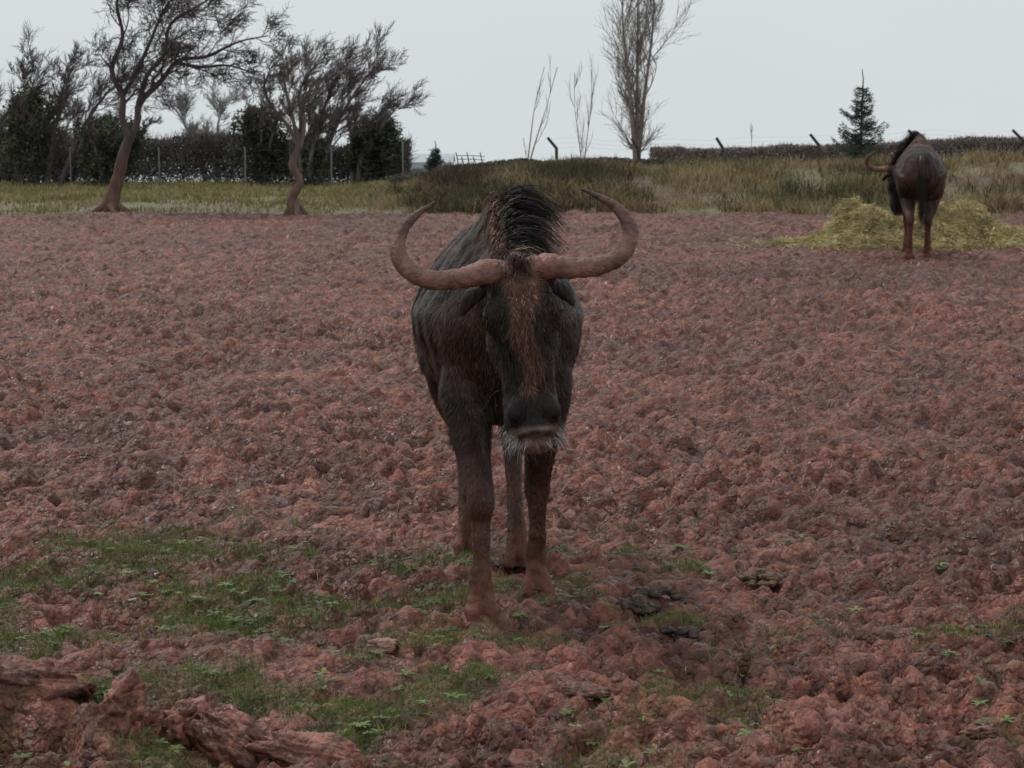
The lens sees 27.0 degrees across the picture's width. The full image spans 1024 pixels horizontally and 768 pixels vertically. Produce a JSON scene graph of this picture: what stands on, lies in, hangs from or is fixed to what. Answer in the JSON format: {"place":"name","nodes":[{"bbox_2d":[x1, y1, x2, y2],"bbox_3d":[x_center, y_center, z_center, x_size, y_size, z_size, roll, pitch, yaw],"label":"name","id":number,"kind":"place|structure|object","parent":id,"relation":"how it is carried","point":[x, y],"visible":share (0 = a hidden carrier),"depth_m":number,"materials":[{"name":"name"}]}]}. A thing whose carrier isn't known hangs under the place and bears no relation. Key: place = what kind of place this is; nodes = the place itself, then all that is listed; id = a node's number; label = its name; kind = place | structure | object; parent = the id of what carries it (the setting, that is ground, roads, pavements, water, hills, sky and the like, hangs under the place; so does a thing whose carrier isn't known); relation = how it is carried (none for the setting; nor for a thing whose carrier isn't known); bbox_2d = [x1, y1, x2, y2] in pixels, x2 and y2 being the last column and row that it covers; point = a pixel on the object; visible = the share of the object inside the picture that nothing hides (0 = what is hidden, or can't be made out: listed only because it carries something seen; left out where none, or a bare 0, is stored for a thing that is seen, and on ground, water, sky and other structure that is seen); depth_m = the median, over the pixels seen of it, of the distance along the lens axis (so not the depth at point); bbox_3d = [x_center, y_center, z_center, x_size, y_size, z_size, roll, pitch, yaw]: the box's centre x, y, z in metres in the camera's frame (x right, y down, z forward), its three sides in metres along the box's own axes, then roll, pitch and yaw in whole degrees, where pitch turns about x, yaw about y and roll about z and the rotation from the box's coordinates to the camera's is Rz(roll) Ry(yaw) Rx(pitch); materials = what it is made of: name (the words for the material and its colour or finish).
{"place":"outdoors","nodes":[
{"label":"outdoors","id":0,"kind":"place"},
{"bbox_2d":[0,153,1023,767],"bbox_3d":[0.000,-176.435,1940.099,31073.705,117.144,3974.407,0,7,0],"label":"ground","id":1,"kind":"structure","parent":0,"point":[764,395],"depth_m":9.67,"materials":[{"name":"brown soil"}]},
{"bbox_2d":[0,73,81,177],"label":"bare tree","id":2,"kind":"object","parent":1,"relation":"on","point":[77,77],"visible":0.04,"depth_m":55.49,"materials":[{"name":"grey plant"}]},
{"bbox_2d":[0,652,96,709],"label":"mud boulder","id":3,"kind":"object","parent":1,"relation":"on","point":[16,669],"visible":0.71,"depth_m":5.95,"materials":[{"name":"stone"}]},
{"bbox_2d":[30,97,118,181],"bbox_3d":[-11.673,-6.245,56.530,2.781,3.035,1.513,0,7,0],"label":"bare tree","id":4,"kind":"object","parent":1,"relation":"on","point":[66,130],"visible":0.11,"depth_m":56.36,"materials":[{"name":"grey plant"}]},
{"bbox_2d":[0,17,154,186],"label":"ivy clad tree","id":5,"kind":"object","parent":1,"relation":"on","point":[29,125],"visible":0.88,"depth_m":51.40,"materials":[{"name":"green plant"}]},
{"bbox_2d":[76,110,162,187],"bbox_3d":[-9.349,-5.503,50.708,2.032,2.028,1.402,0,7,0],"label":"ivy clad tree","id":6,"kind":"object","parent":1,"relation":"on","point":[100,147],"visible":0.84,"depth_m":50.55,"materials":[{"name":"green plant"}]},
{"bbox_2d":[97,666,146,737],"bbox_3d":[-1.026,0.850,5.607,0.129,0.226,0.160,-1,7,-7],"label":"mud boulder","id":7,"kind":"object","parent":1,"relation":"on","point":[122,703],"visible":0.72,"depth_m":5.56,"materials":[{"name":"stone"}]},
{"bbox_2d":[158,694,214,749],"bbox_3d":[-0.856,0.939,5.780,0.101,0.207,0.296,16,-6,26],"label":"mud boulder","id":8,"kind":"object","parent":1,"relation":"on","point":[179,714],"visible":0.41,"depth_m":5.68,"materials":[{"name":"stone"}]},
{"bbox_2d":[82,0,302,212],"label":"hawthorn tree","id":9,"kind":"object","parent":1,"relation":"on","point":[112,196],"visible":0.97,"depth_m":38.89,"materials":[{"name":"brown plant"}]},
{"bbox_2d":[4,141,403,187],"bbox_3d":[-8.596,-5.172,50.739,12.042,1.207,0.056,0,7,0],"label":"fence","id":10,"kind":"object","parent":1,"relation":"on","point":[330,149],"visible":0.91,"depth_m":50.73,"materials":[{"name":"metal"}]},
{"bbox_2d":[0,124,418,183],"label":"hedge","id":11,"kind":"object","parent":1,"relation":"on","point":[208,145],"visible":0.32,"depth_m":54.38,"materials":[{"name":"green plant"}]},
{"bbox_2d":[154,72,275,181],"bbox_3d":[-8.028,-6.910,57.455,3.446,3.021,2.060,0,7,0],"label":"bare tree","id":12,"kind":"object","parent":1,"relation":"on","point":[183,108],"visible":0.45,"depth_m":57.34,"materials":[{"name":"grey plant"}]},
{"bbox_2d":[183,708,266,767],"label":"mud boulder","id":13,"kind":"object","parent":1,"relation":"on","point":[208,732],"visible":0.88,"depth_m":5.60,"materials":[{"name":"stone"}]},
{"bbox_2d":[0,173,471,215],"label":"meadow grass","id":14,"kind":"structure","parent":1,"relation":"on","point":[234,186],"depth_m":44.31,"materials":[{"name":"green plant"}]},
{"bbox_2d":[224,96,298,185],"bbox_3d":[-6.131,-5.968,52.627,1.932,2.549,1.406,0,7,0],"label":"ivy clad tree","id":15,"kind":"object","parent":1,"relation":"on","point":[258,142],"visible":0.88,"depth_m":52.46,"materials":[{"name":"green plant"}]},
{"bbox_2d":[243,729,361,767],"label":"mud boulder","id":16,"kind":"object","parent":1,"relation":"on","point":[284,748],"visible":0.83,"depth_m":5.47,"materials":[{"name":"stone"}]},
{"bbox_2d":[240,32,365,214],"bbox_3d":[-3.704,-4.602,37.933,2.180,3.314,1.278,0,7,0],"label":"hawthorn tree","id":17,"kind":"object","parent":1,"relation":"on","point":[294,206],"visible":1,"depth_m":37.89,"materials":[{"name":"brown plant"}]},
{"bbox_2d":[278,20,408,186],"bbox_3d":[-4.120,-6.646,51.592,3.286,4.368,2.127,0,7,0],"label":"ivy clad tree","id":18,"kind":"object","parent":1,"relation":"on","point":[313,157],"visible":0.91,"depth_m":51.49,"materials":[{"name":"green plant"}]},
{"bbox_2d":[366,638,397,653],"bbox_3d":[-0.403,0.814,6.626,0.100,0.047,0.069,0,7,-4],"label":"stone","id":19,"kind":"object","parent":1,"relation":"on","point":[389,645],"visible":0.91,"depth_m":6.61,"materials":[{"name":"beige stone"}]},
{"bbox_2d":[343,70,432,183],"bbox_3d":[-3.101,-6.441,53.698,2.360,3.073,1.430,0,7,0],"label":"ivy clad tree","id":20,"kind":"object","parent":1,"relation":"on","point":[377,139],"visible":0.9,"depth_m":53.50,"materials":[{"name":"green plant"}]},
{"bbox_2d":[365,752,420,766],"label":"mud boulder","id":21,"kind":"object","parent":1,"relation":"on","point":[404,758],"visible":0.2,"depth_m":5.42,"materials":[{"name":"stone"}]},
{"bbox_2d":[373,154,454,179],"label":"sea","id":22,"kind":"structure","parent":1,"relation":"on","point":[420,161],"depth_m":75.09,"materials":[{"name":"grey liquid"}]},
{"bbox_2d":[373,168,422,179],"label":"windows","id":23,"kind":"structure","parent":22,"relation":"in","point":[419,169],"depth_m":74.62,"materials":[{"name":"grey glass"}]},
{"bbox_2d":[423,141,446,170],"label":"spruce tree","id":24,"kind":"object","parent":1,"relation":"on","point":[435,160],"visible":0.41,"depth_m":47.66,"materials":[{"name":"green plant"}]},
{"bbox_2d":[455,152,484,163],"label":"field gate","id":25,"kind":"structure","parent":1,"relation":"on","point":[467,155],"depth_m":46.75,"materials":[{"name":"metal"}]},
{"bbox_2d":[2,462,947,757],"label":"straw stalks","id":26,"kind":"object","parent":1,"relation":"on","point":[372,562],"visible":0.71,"depth_m":7.23,"materials":[{"name":"beige plant"}]},
{"bbox_2d":[0,534,1014,767],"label":"clover weeds","id":27,"kind":"object","parent":1,"relation":"on","point":[362,724],"visible":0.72,"depth_m":6.69,"materials":[{"name":"green plant"}]},
{"bbox_2d":[389,184,638,622],"bbox_3d":[-0.067,0.006,7.549,0.778,1.439,2.123,-1,7,-5],"label":"wildebeest","id":28,"kind":"object","parent":1,"relation":"on","point":[496,313],"visible":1,"depth_m":7.00,"materials":[{"name":"fur"}]},
{"bbox_2d":[523,57,556,158],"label":"sapling","id":29,"kind":"object","parent":1,"relation":"on","point":[543,115],"visible":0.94,"depth_m":49.60,"materials":[{"name":"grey plant"}]},
{"bbox_2d":[388,156,695,185],"bbox_3d":[0.635,-4.551,45.773,6.583,0.701,0.955,0,7,0],"label":"hedge","id":30,"kind":"object","parent":1,"relation":"on","point":[395,177],"visible":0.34,"depth_m":45.47,"materials":[{"name":"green plant"}]},
{"bbox_2d":[566,49,598,157],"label":"sapling","id":31,"kind":"object","parent":1,"relation":"on","point":[578,104],"visible":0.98,"depth_m":49.60,"materials":[{"name":"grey plant"}]},
{"bbox_2d":[561,681,610,698],"bbox_3d":[0.220,0.867,6.026,0.163,0.048,0.079,5,6,-6],"label":"stone","id":32,"kind":"object","parent":1,"relation":"on","point":[588,689],"visible":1,"depth_m":6.00,"materials":[{"name":"beige stone"}]},
{"bbox_2d":[616,594,660,615],"bbox_3d":[0.404,0.731,7.090,0.185,0.064,0.118,2,7,17],"label":"dung pile","id":33,"kind":"object","parent":1,"relation":"on","point":[639,604],"visible":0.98,"depth_m":7.06,"materials":[{"name":"soil"}]},
{"bbox_2d":[594,0,699,158],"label":"tall bare tree","id":34,"kind":"object","parent":1,"relation":"on","point":[637,109],"visible":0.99,"depth_m":54.39,"materials":[{"name":"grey plant"}]},
{"bbox_2d":[634,585,682,600],"bbox_3d":[0.495,0.708,7.237,0.165,0.048,0.120,0,7,0],"label":"dung pile","id":35,"kind":"object","parent":1,"relation":"on","point":[657,593],"visible":0.94,"depth_m":7.22,"materials":[{"name":"soil"}]},
{"bbox_2d":[659,625,700,641],"bbox_3d":[0.533,0.795,6.762,0.133,0.058,0.081,0,7,0],"label":"dung pile","id":36,"kind":"object","parent":1,"relation":"on","point":[691,632],"visible":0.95,"depth_m":6.75,"materials":[{"name":"soil"}]},
{"bbox_2d":[366,147,1023,214],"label":"bramble scrub","id":37,"kind":"object","parent":1,"relation":"on","point":[593,166],"visible":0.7,"depth_m":40.44,"materials":[{"name":"green plant"}]},
{"bbox_2d":[737,568,781,586],"bbox_3d":[0.887,0.682,7.555,0.179,0.058,0.184,0,7,0],"label":"dung pile","id":38,"kind":"object","parent":1,"relation":"on","point":[759,577],"visible":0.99,"depth_m":7.51,"materials":[{"name":"soil"}]},
{"bbox_2d":[546,129,1023,162],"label":"fence","id":39,"kind":"object","parent":1,"relation":"on","point":[723,148],"visible":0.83,"depth_m":47.97,"materials":[{"name":"metal"}]},
{"bbox_2d":[648,134,1023,164],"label":"hedge","id":40,"kind":"object","parent":1,"relation":"on","point":[947,145],"visible":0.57,"depth_m":48.97,"materials":[{"name":"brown plant"}]},
{"bbox_2d":[826,69,890,161],"bbox_3d":[7.275,-5.534,44.826,1.280,2.151,1.332,0,7,0],"label":"spruce tree","id":41,"kind":"object","parent":1,"relation":"on","point":[860,141],"visible":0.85,"depth_m":44.79,"materials":[{"name":"green plant"}]},
{"bbox_2d":[726,194,1023,253],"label":"hay pile","id":42,"kind":"object","parent":1,"relation":"on","point":[963,226],"visible":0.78,"depth_m":28.19,"materials":[{"name":"yellow plant"}]},
{"bbox_2d":[864,130,946,259],"bbox_3d":[5.032,-2.372,26.608,0.848,1.588,2.250,-1,7,-5],"label":"wildebeest","id":43,"kind":"object","parent":1,"relation":"on","point":[916,170],"visible":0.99,"depth_m":25.87},
{"bbox_2d":[958,725,998,739],"bbox_3d":[1.250,0.933,5.706,0.106,0.050,0.092,3,5,-29],"label":"stone","id":44,"kind":"object","parent":1,"relation":"on","point":[987,731],"visible":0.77,"depth_m":5.67,"materials":[{"name":"beige stone"}]},
{"bbox_2d":[0,486,1023,767],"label":"grass","id":45,"kind":"structure","parent":0,"point":[210,622],"depth_m":6.84,"materials":[{"name":"green plant"}]},
{"bbox_2d":[0,0,1023,181],"label":"sky","id":46,"kind":"structure","parent":0,"point":[785,70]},
{"bbox_2d":[312,143,1023,216],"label":"bank grass","id":47,"kind":"structure","parent":0,"point":[671,173],"depth_m":40.78,"materials":[{"name":"green plant"}]}
]}

